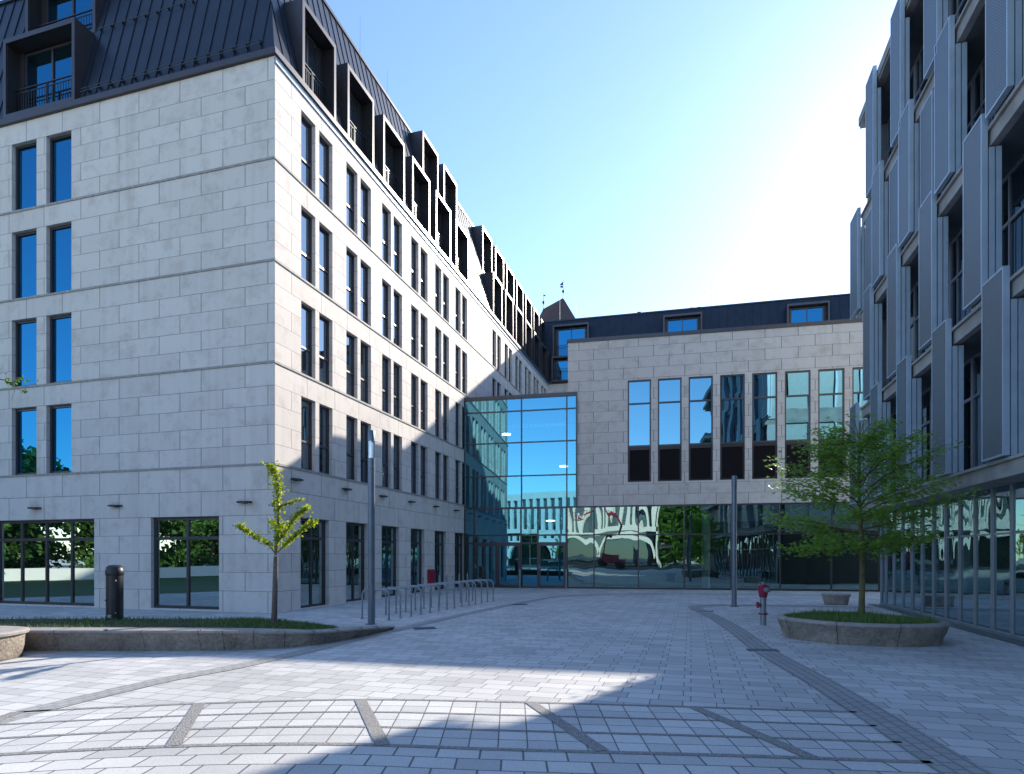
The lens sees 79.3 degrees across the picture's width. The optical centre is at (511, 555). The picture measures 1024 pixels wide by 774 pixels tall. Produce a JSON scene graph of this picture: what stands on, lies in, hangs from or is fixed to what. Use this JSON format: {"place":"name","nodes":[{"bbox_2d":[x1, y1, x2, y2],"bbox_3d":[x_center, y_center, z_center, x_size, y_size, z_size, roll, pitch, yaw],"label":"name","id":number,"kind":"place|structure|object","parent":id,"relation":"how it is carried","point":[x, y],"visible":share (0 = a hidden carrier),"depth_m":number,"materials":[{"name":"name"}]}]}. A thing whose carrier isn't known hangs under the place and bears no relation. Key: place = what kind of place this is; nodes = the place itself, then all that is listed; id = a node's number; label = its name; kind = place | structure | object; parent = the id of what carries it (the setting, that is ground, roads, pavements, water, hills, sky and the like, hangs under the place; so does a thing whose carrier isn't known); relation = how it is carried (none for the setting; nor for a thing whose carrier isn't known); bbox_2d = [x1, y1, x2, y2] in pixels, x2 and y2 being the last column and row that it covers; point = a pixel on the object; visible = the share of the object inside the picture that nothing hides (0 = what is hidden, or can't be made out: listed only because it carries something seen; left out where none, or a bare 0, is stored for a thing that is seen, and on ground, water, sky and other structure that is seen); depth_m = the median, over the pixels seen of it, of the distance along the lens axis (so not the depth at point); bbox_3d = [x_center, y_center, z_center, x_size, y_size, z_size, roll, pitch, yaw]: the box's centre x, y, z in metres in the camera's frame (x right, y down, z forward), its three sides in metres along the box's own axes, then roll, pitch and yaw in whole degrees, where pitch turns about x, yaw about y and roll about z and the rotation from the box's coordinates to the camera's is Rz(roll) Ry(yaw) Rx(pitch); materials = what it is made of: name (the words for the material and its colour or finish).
{"place":"outdoors","nodes":[
{"label":"outdoors","id":0,"kind":"place"},
{"bbox_2d":[0,615,338,629],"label":"lawn ground","id":1,"kind":"structure","parent":0,"point":[100,625],"depth_m":11.74,"materials":[{"name":"green plant"}]},
{"bbox_2d":[104,565,123,619],"bbox_3d":[-8.100,0.792,12.600,0.336,1.215,0.336,0,0,0],"label":"bollard","id":2,"kind":"object","parent":1,"relation":"on","point":[114,575],"visible":0.95,"depth_m":12.47,"materials":[{"name":"metal"}]},
{"bbox_2d":[232,460,318,623],"bbox_3d":[-4.500,-0.237,12.102,1.655,3.278,0.912,0,0,11],"label":"young tree","id":3,"kind":"object","parent":1,"relation":"on","point":[277,527],"visible":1,"depth_m":12.06,"materials":[{"name":"green plant"}]},
{"bbox_2d":[0,0,549,613],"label":"stone building","id":4,"kind":"structure","parent":0,"point":[240,240],"depth_m":19.63,"materials":[{"name":"stone"}]},
{"bbox_2d":[16,408,36,474],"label":"window","id":5,"kind":"structure","parent":4,"relation":"in","point":[26,419],"depth_m":20.47,"materials":[{"name":"blue glass"}]},
{"bbox_2d":[16,319,36,386],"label":"window","id":6,"kind":"structure","parent":4,"relation":"in","point":[26,331],"depth_m":20.47,"materials":[{"name":"blue glass"}]},
{"bbox_2d":[16,231,36,297],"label":"window","id":7,"kind":"structure","parent":4,"relation":"in","point":[26,243],"depth_m":20.47,"materials":[{"name":"blue glass"}]},
{"bbox_2d":[16,142,36,209],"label":"window","id":8,"kind":"structure","parent":4,"relation":"in","point":[26,155],"depth_m":20.47,"materials":[{"name":"blue glass"}]},
{"bbox_2d":[0,519,93,605],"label":"window","id":9,"kind":"structure","parent":4,"relation":"in","point":[47,562],"depth_m":20.18,"materials":[{"name":"clear glass"}]},
{"bbox_2d":[50,405,70,472],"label":"window","id":10,"kind":"structure","parent":4,"relation":"in","point":[60,416],"depth_m":20.06,"materials":[{"name":"blue glass"}]},
{"bbox_2d":[50,314,70,382],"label":"window","id":11,"kind":"structure","parent":4,"relation":"in","point":[60,326],"depth_m":20.06,"materials":[{"name":"blue glass"}]},
{"bbox_2d":[50,224,70,292],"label":"window","id":12,"kind":"structure","parent":4,"relation":"in","point":[60,236],"depth_m":20.05,"materials":[{"name":"blue glass"}]},
{"bbox_2d":[50,134,70,202],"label":"window","id":13,"kind":"structure","parent":4,"relation":"in","point":[60,147],"depth_m":20.05,"materials":[{"name":"blue glass"}]},
{"bbox_2d":[154,516,218,609],"bbox_3d":[-9.757,0.212,18.629,2.510,2.756,0.076,0,0,16],"label":"window","id":14,"kind":"structure","parent":4,"relation":"in","point":[186,549],"depth_m":18.62,"materials":[{"name":"clear glass"}]},
{"bbox_2d":[301,398,311,470],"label":"window","id":15,"kind":"structure","parent":4,"relation":"in","point":[306,406],"depth_m":19.34,"materials":[{"name":"glass"}]},
{"bbox_2d":[301,303,311,376],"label":"window","id":16,"kind":"structure","parent":4,"relation":"in","point":[306,313],"depth_m":19.35,"materials":[{"name":"glass"}]},
{"bbox_2d":[301,209,311,283],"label":"window","id":17,"kind":"structure","parent":4,"relation":"in","point":[306,221],"depth_m":19.34,"materials":[{"name":"glass"}]},
{"bbox_2d":[301,115,311,190],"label":"window","id":18,"kind":"structure","parent":4,"relation":"in","point":[306,129],"depth_m":19.35,"materials":[{"name":"blue glass"}]},
{"bbox_2d":[301,518,324,607],"bbox_3d":[-6.375,0.227,19.560,0.076,2.786,1.540,0,0,16],"label":"window","id":19,"kind":"structure","parent":4,"relation":"in","point":[313,541],"depth_m":19.72,"materials":[{"name":"glass"}]},
{"bbox_2d":[319,405,328,473],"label":"window","id":20,"kind":"structure","parent":4,"relation":"in","point":[323,412],"depth_m":20.24,"materials":[{"name":"black glass"}]},
{"bbox_2d":[319,315,328,384],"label":"window","id":21,"kind":"structure","parent":4,"relation":"in","point":[323,323],"depth_m":20.24,"materials":[{"name":"glass"}]},
{"bbox_2d":[319,225,328,295],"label":"window","id":22,"kind":"structure","parent":4,"relation":"in","point":[323,234],"depth_m":20.24,"materials":[{"name":"glass"}]},
{"bbox_2d":[319,135,328,206],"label":"window","id":23,"kind":"structure","parent":4,"relation":"in","point":[323,146],"depth_m":20.24,"materials":[{"name":"glass"}]},
{"bbox_2d":[346,416,353,479],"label":"window","id":24,"kind":"structure","parent":4,"relation":"in","point":[349,421],"depth_m":21.79,"materials":[{"name":"black glass"}]},
{"bbox_2d":[346,333,353,396],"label":"window","id":25,"kind":"structure","parent":4,"relation":"in","point":[349,339],"depth_m":21.79,"materials":[{"name":"glass"}]},
{"bbox_2d":[346,249,353,313],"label":"window","id":26,"kind":"structure","parent":4,"relation":"in","point":[349,257],"depth_m":21.79,"materials":[{"name":"glass"}]},
{"bbox_2d":[346,166,353,230],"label":"window","id":27,"kind":"structure","parent":4,"relation":"in","point":[349,175],"depth_m":21.79,"materials":[{"name":"glass"}]},
{"bbox_2d":[346,522,363,601],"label":"window","id":28,"kind":"structure","parent":4,"relation":"in","point":[354,531],"depth_m":22.12,"materials":[{"name":"glass"}]},
{"bbox_2d":[361,422,367,482],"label":"window","id":29,"kind":"structure","parent":4,"relation":"in","point":[364,427],"depth_m":22.79,"materials":[{"name":"black glass"}]},
{"bbox_2d":[361,342,367,403],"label":"window","id":30,"kind":"structure","parent":4,"relation":"in","point":[364,349],"depth_m":22.79,"materials":[{"name":"grey glass"}]},
{"bbox_2d":[361,263,367,323],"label":"window","id":31,"kind":"structure","parent":4,"relation":"in","point":[364,270],"depth_m":22.78,"materials":[{"name":"blue glass"}]},
{"bbox_2d":[361,183,367,244],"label":"window","id":32,"kind":"structure","parent":4,"relation":"in","point":[364,192],"depth_m":22.79,"materials":[{"name":"blue glass"}]},
{"bbox_2d":[382,431,387,487],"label":"window","id":33,"kind":"structure","parent":4,"relation":"in","point":[384,434],"depth_m":24.27,"materials":[{"name":"black glass"}]},
{"bbox_2d":[382,356,387,412],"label":"window","id":34,"kind":"structure","parent":4,"relation":"in","point":[384,361],"depth_m":24.27,"materials":[{"name":"black glass"}]},
{"bbox_2d":[382,281,387,338],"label":"window","id":35,"kind":"structure","parent":4,"relation":"in","point":[384,287],"depth_m":24.27,"materials":[{"name":"glass"}]},
{"bbox_2d":[382,206,387,263],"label":"window","id":36,"kind":"structure","parent":4,"relation":"in","point":[384,213],"depth_m":24.27,"materials":[{"name":"grey glass"}]},
{"bbox_2d":[382,526,395,596],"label":"window","id":37,"kind":"structure","parent":4,"relation":"in","point":[388,533],"depth_m":24.62,"materials":[{"name":"clear glass"}]},
{"bbox_2d":[394,436,398,489],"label":"window","id":38,"kind":"structure","parent":4,"relation":"in","point":[396,439],"depth_m":25.27,"materials":[{"name":"black glass"}]},
{"bbox_2d":[394,364,398,417],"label":"window","id":39,"kind":"structure","parent":4,"relation":"in","point":[396,368],"depth_m":25.26,"materials":[{"name":"black glass"}]},
{"bbox_2d":[394,292,398,345],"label":"window","id":40,"kind":"structure","parent":4,"relation":"in","point":[396,297],"depth_m":25.27,"materials":[{"name":"glass"}]},
{"bbox_2d":[394,220,398,274],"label":"window","id":41,"kind":"structure","parent":4,"relation":"in","point":[396,227],"depth_m":25.26,"materials":[{"name":"grey glass"}]},
{"bbox_2d":[411,442,415,493],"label":"window","id":42,"kind":"structure","parent":4,"relation":"in","point":[413,446],"depth_m":26.81,"materials":[{"name":"black glass"}]},
{"bbox_2d":[411,375,415,425],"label":"window","id":43,"kind":"structure","parent":4,"relation":"in","point":[413,379],"depth_m":26.81,"materials":[{"name":"black glass"}]},
{"bbox_2d":[411,307,415,358],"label":"window","id":44,"kind":"structure","parent":4,"relation":"in","point":[413,313],"depth_m":26.81,"materials":[{"name":"glass"}]},
{"bbox_2d":[411,239,415,290],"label":"window","id":45,"kind":"structure","parent":4,"relation":"in","point":[413,246],"depth_m":26.81,"materials":[{"name":"grey glass"}]},
{"bbox_2d":[411,529,421,592],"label":"window","id":46,"kind":"structure","parent":4,"relation":"in","point":[416,534],"depth_m":27.13,"materials":[{"name":"glass"}]},
{"bbox_2d":[421,446,424,495],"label":"window","id":47,"kind":"structure","parent":4,"relation":"in","point":[422,448],"depth_m":27.72,"materials":[{"name":"black glass"}]},
{"bbox_2d":[421,381,424,429],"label":"window","id":48,"kind":"structure","parent":4,"relation":"in","point":[422,384],"depth_m":27.72,"materials":[{"name":"glass"}]},
{"bbox_2d":[421,316,424,364],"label":"window","id":49,"kind":"structure","parent":4,"relation":"in","point":[422,319],"depth_m":27.72,"materials":[{"name":"glass"}]},
{"bbox_2d":[421,251,424,299],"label":"window","id":50,"kind":"structure","parent":4,"relation":"in","point":[422,254],"depth_m":27.72,"materials":[{"name":"glass"}]},
{"bbox_2d":[435,452,438,498],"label":"window","id":51,"kind":"structure","parent":4,"relation":"in","point":[436,454],"depth_m":29.24,"materials":[{"name":"black glass"}]},
{"bbox_2d":[435,390,438,436],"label":"window","id":52,"kind":"structure","parent":4,"relation":"in","point":[436,393],"depth_m":29.24,"materials":[{"name":"glass"}]},
{"bbox_2d":[435,328,438,374],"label":"window","id":53,"kind":"structure","parent":4,"relation":"in","point":[436,331],"depth_m":29.24,"materials":[{"name":"grey glass"}]},
{"bbox_2d":[435,267,438,312],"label":"window","id":54,"kind":"structure","parent":4,"relation":"in","point":[436,270],"depth_m":29.24,"materials":[{"name":"glass"}]},
{"bbox_2d":[435,531,443,589],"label":"window","id":55,"kind":"structure","parent":4,"relation":"in","point":[439,536],"depth_m":29.61,"materials":[{"name":"glass"}]},
{"bbox_2d":[443,455,446,500],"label":"window","id":56,"kind":"structure","parent":4,"relation":"in","point":[444,457],"depth_m":30.19,"materials":[{"name":"glass"}]},
{"bbox_2d":[443,395,446,440],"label":"window","id":57,"kind":"structure","parent":4,"relation":"in","point":[444,398],"depth_m":30.19,"materials":[{"name":"glass"}]},
{"bbox_2d":[443,336,446,380],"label":"window","id":58,"kind":"structure","parent":4,"relation":"in","point":[444,338],"depth_m":30.19,"materials":[{"name":"black glass"}]},
{"bbox_2d":[443,276,446,320],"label":"window","id":59,"kind":"structure","parent":4,"relation":"in","point":[444,279],"depth_m":30.19,"materials":[{"name":"glass"}]},
{"bbox_2d":[455,533,461,586],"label":"window","id":60,"kind":"structure","parent":4,"relation":"in","point":[458,536],"depth_m":32.03,"materials":[{"name":"glass"}]},
{"bbox_2d":[0,594,821,723],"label":"gutter path","id":61,"kind":"structure","parent":0,"point":[31,711],"depth_m":8.77,"materials":[{"name":"grey stone"}]},
{"bbox_2d":[0,0,896,317],"label":"sky","id":62,"kind":"structure","parent":0,"point":[623,154],"materials":[{"name":"blue"}]},
{"bbox_2d":[0,745,939,773],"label":"foreground pavement","id":63,"kind":"structure","parent":0,"point":[296,759],"depth_m":4.90,"materials":[{"name":"grey stone"}]},
{"bbox_2d":[0,587,1023,773],"bbox_3d":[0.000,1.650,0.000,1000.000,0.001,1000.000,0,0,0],"label":"ground","id":64,"kind":"structure","parent":0,"point":[959,691],"depth_m":9.29,"materials":[{"name":"stone"}]},
{"bbox_2d":[0,626,29,661],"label":"stone bench","id":65,"kind":"object","parent":64,"relation":"on","point":[12,640],"visible":1,"depth_m":9.85,"materials":[{"name":"stone"}]},
{"bbox_2d":[23,625,395,650],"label":"wall","id":66,"kind":"structure","parent":64,"relation":"on","point":[117,639],"depth_m":10.71,"materials":[{"name":"stone"}]},
{"bbox_2d":[365,430,376,624],"bbox_3d":[-3.390,-0.690,14.900,0.288,4.680,0.288,0,0,0],"label":"lamp post","id":67,"kind":"object","parent":64,"relation":"on","point":[371,536],"visible":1,"depth_m":14.83,"materials":[{"name":"grey metal"}]},
{"bbox_2d":[360,589,389,620],"bbox_3d":[-3.533,1.253,15.992,0.960,0.793,0.120,0,0,24],"label":"bike hoop","id":68,"kind":"object","parent":64,"relation":"on","point":[364,590],"visible":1,"depth_m":15.93,"materials":[{"name":"metal"}]},
{"bbox_2d":[385,587,411,616],"bbox_3d":[-3.130,1.253,17.029,0.960,0.793,0.120,0,0,25],"label":"bike hoop","id":69,"kind":"object","parent":64,"relation":"on","point":[409,589],"visible":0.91,"depth_m":16.93,"materials":[{"name":"metal"}]},
{"bbox_2d":[394,586,422,614],"bbox_3d":[-2.940,1.253,17.529,0.960,0.793,0.120,0,0,25],"label":"bike hoop","id":70,"kind":"object","parent":64,"relation":"on","point":[420,598],"visible":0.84,"depth_m":17.45,"materials":[{"name":"metal"}]},
{"bbox_2d":[0,700,917,759],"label":"paved band","id":71,"kind":"object","parent":64,"relation":"on","point":[628,742],"visible":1,"depth_m":5.92,"materials":[{"name":"grey stone"}]},
{"bbox_2d":[0,699,933,763],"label":"rough granite path strips","id":72,"kind":"object","parent":71,"relation":"on","point":[373,726],"visible":1,"depth_m":5.76,"materials":[{"name":"grey stone"}]},
{"bbox_2d":[464,318,879,591],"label":"hall building","id":73,"kind":"structure","parent":64,"relation":"on","point":[622,461],"depth_m":30.83,"materials":[{"name":"stone"}]},
{"bbox_2d":[475,544,519,586],"bbox_3d":[-0.765,0.480,31.895,2.380,2.200,0.140,0,0,12],"label":"door","id":74,"kind":"structure","parent":73,"relation":"in","point":[500,563],"depth_m":31.89,"materials":[{"name":"clear glass"}]},
{"bbox_2d":[539,544,564,586],"bbox_3d":[2.024,0.480,31.333,1.345,2.200,0.297,0,0,3],"label":"door","id":75,"kind":"structure","parent":73,"relation":"in","point":[551,556],"depth_m":31.33,"materials":[{"name":"glass"}]},
{"bbox_2d":[628,379,650,446],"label":"window","id":76,"kind":"structure","parent":73,"relation":"in","point":[639,391],"depth_m":30.60,"materials":[{"name":"blue glass"}]},
{"bbox_2d":[658,378,681,445],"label":"window","id":77,"kind":"structure","parent":73,"relation":"in","point":[669,389],"depth_m":30.30,"materials":[{"name":"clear glass"}]},
{"bbox_2d":[689,376,712,444],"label":"window","id":78,"kind":"structure","parent":73,"relation":"in","point":[700,388],"depth_m":30.00,"materials":[{"name":"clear glass"}]},
{"bbox_2d":[720,374,744,443],"bbox_3d":[10.578,-7.045,29.693,1.130,3.290,0.076,0,0,12],"label":"window","id":79,"kind":"structure","parent":73,"relation":"in","point":[732,387],"depth_m":29.70,"materials":[{"name":"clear glass"}]},
{"bbox_2d":[752,372,776,442],"bbox_3d":[12.002,-7.045,29.390,1.130,3.290,0.076,0,0,12],"label":"window","id":80,"kind":"structure","parent":73,"relation":"in","point":[764,385],"depth_m":29.39,"materials":[{"name":"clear glass"}]},
{"bbox_2d":[785,370,809,440],"bbox_3d":[13.426,-7.045,29.087,1.130,3.290,0.076,0,0,12],"label":"window","id":81,"kind":"structure","parent":73,"relation":"in","point":[797,383],"depth_m":29.09,"materials":[{"name":"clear glass"}]},
{"bbox_2d":[818,368,843,439],"bbox_3d":[14.850,-7.045,28.784,1.130,3.290,0.076,0,0,12],"label":"window","id":82,"kind":"structure","parent":73,"relation":"in","point":[830,381],"depth_m":28.79,"materials":[{"name":"clear glass"}]},
{"bbox_2d":[852,367,866,420],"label":"window","id":83,"kind":"structure","parent":73,"relation":"in","point":[857,373],"depth_m":28.55,"materials":[{"name":"teal glass"}]},
{"bbox_2d":[730,475,738,606],"bbox_3d":[7.210,-0.475,20.050,0.285,4.250,0.285,0,0,0],"label":"lamp post","id":84,"kind":"object","parent":64,"relation":"on","point":[734,536],"visible":1,"depth_m":19.98,"materials":[{"name":"grey metal"}]},
{"bbox_2d":[756,582,770,624],"bbox_3d":[6.010,1.135,14.726,0.320,1.030,0.303,0,0,0],"label":"fire hydrant","id":85,"kind":"object","parent":64,"relation":"on","point":[763,588],"visible":1,"depth_m":14.68,"materials":[{"name":"metal"}]},
{"bbox_2d":[821,593,850,604],"bbox_3d":[10.980,1.464,20.950,0.915,0.372,0.766,0,0,0],"label":"stone bench","id":86,"kind":"object","parent":64,"relation":"on","point":[836,598],"visible":1,"depth_m":20.67,"materials":[{"name":"stone"}]},
{"bbox_2d":[776,612,951,646],"bbox_3d":[6.830,1.438,12.330,2.849,0.424,2.610,0,0,0],"label":"stone planter","id":87,"kind":"object","parent":64,"relation":"on","point":[886,635],"visible":0.84,"depth_m":11.28,"materials":[{"name":"stone"}]},
{"bbox_2d":[757,409,989,613],"bbox_3d":[7.466,-0.883,13.034,4.713,4.352,3.599,0,0,0],"label":"maple tree","id":88,"kind":"object","parent":87,"relation":"on","point":[862,445],"visible":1,"depth_m":12.65,"materials":[{"name":"green plant"}]},
{"bbox_2d":[850,0,1023,640],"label":"office building","id":89,"kind":"structure","parent":64,"relation":"on","point":[937,271],"depth_m":14.27,"materials":[{"name":"metal"}]},
{"bbox_2d":[887,118,893,160],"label":"office window","id":90,"kind":"structure","parent":89,"relation":"in","point":[889,150],"depth_m":20.55,"materials":[{"name":"glass"}]},
{"bbox_2d":[910,287,913,362],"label":"office window","id":91,"kind":"structure","parent":89,"relation":"in","point":[912,291],"depth_m":18.41,"materials":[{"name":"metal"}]},
{"bbox_2d":[914,281,924,360],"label":"office window","id":92,"kind":"structure","parent":89,"relation":"in","point":[917,352],"depth_m":18.07,"materials":[{"name":"metal"}]},
{"bbox_2d":[914,46,927,106],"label":"office window","id":93,"kind":"structure","parent":89,"relation":"in","point":[919,84],"depth_m":17.84,"materials":[{"name":"glass"}]},
{"bbox_2d":[921,386,930,482],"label":"office window","id":94,"kind":"structure","parent":89,"relation":"in","point":[926,394],"depth_m":17.31,"materials":[{"name":"glass"}]},
{"bbox_2d":[948,244,949,318],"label":"office window","id":95,"kind":"structure","parent":89,"relation":"in","point":[949,244],"depth_m":15.70,"materials":[{"name":"glass"}]},
{"bbox_2d":[950,0,967,24],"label":"office window","id":96,"kind":"structure","parent":89,"relation":"in","point":[956,6],"depth_m":15.25,"materials":[{"name":"glass"}]},
{"bbox_2d":[950,228,970,327],"bbox_3d":[10.943,-6.450,15.029,0.076,2.920,1.280,0,0,16],"label":"office window","id":97,"kind":"structure","parent":89,"relation":"in","point":[957,313],"depth_m":15.25,"materials":[{"name":"glass"}]},
{"bbox_2d":[964,357,971,469],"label":"office window","id":98,"kind":"structure","parent":89,"relation":"in","point":[967,364],"depth_m":14.69,"materials":[{"name":"glass"}]},
{"bbox_2d":[967,79,971,134],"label":"office window","id":99,"kind":"structure","parent":89,"relation":"in","point":[969,88],"depth_m":14.64,"materials":[{"name":"glass"}]},
{"bbox_2d":[972,351,991,467],"bbox_3d":[10.585,-3.215,13.790,0.076,2.850,1.280,0,0,16],"label":"office window","id":100,"kind":"structure","parent":89,"relation":"in","point":[976,359],"depth_m":14.28,"materials":[{"name":"glass"}]},
{"bbox_2d":[972,57,993,126],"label":"office window","id":101,"kind":"structure","parent":89,"relation":"in","point":[978,80],"depth_m":14.13,"materials":[{"name":"glass"}]},
{"bbox_2d":[1002,155,1023,276],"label":"office window","id":102,"kind":"structure","parent":89,"relation":"in","point":[1013,182],"depth_m":12.64,"materials":[{"name":"glass"}]},
{"bbox_2d":[869,604,1023,646],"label":"kerb strip","id":103,"kind":"object","parent":64,"relation":"on","point":[994,636],"visible":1,"depth_m":13.48,"materials":[{"name":"grey stone"}]},
{"bbox_2d":[539,282,574,320],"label":"roof","id":104,"kind":"structure","parent":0,"point":[559,309],"depth_m":89.22,"materials":[{"name":"grey metal"}]},
{"bbox_2d":[542,267,849,392],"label":"mansard wing","id":105,"kind":"structure","parent":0,"point":[556,334],"depth_m":49.62,"materials":[{"name":"black metal"}]},
{"bbox_2d":[688,605,992,773],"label":"gutter path","id":106,"kind":"structure","parent":0,"point":[915,742],"depth_m":6.48,"materials":[{"name":"grey stone"}]},
{"bbox_2d":[786,604,941,623],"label":"grass","id":107,"kind":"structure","parent":0,"point":[853,616],"depth_m":12.07,"materials":[{"name":"green plant"}]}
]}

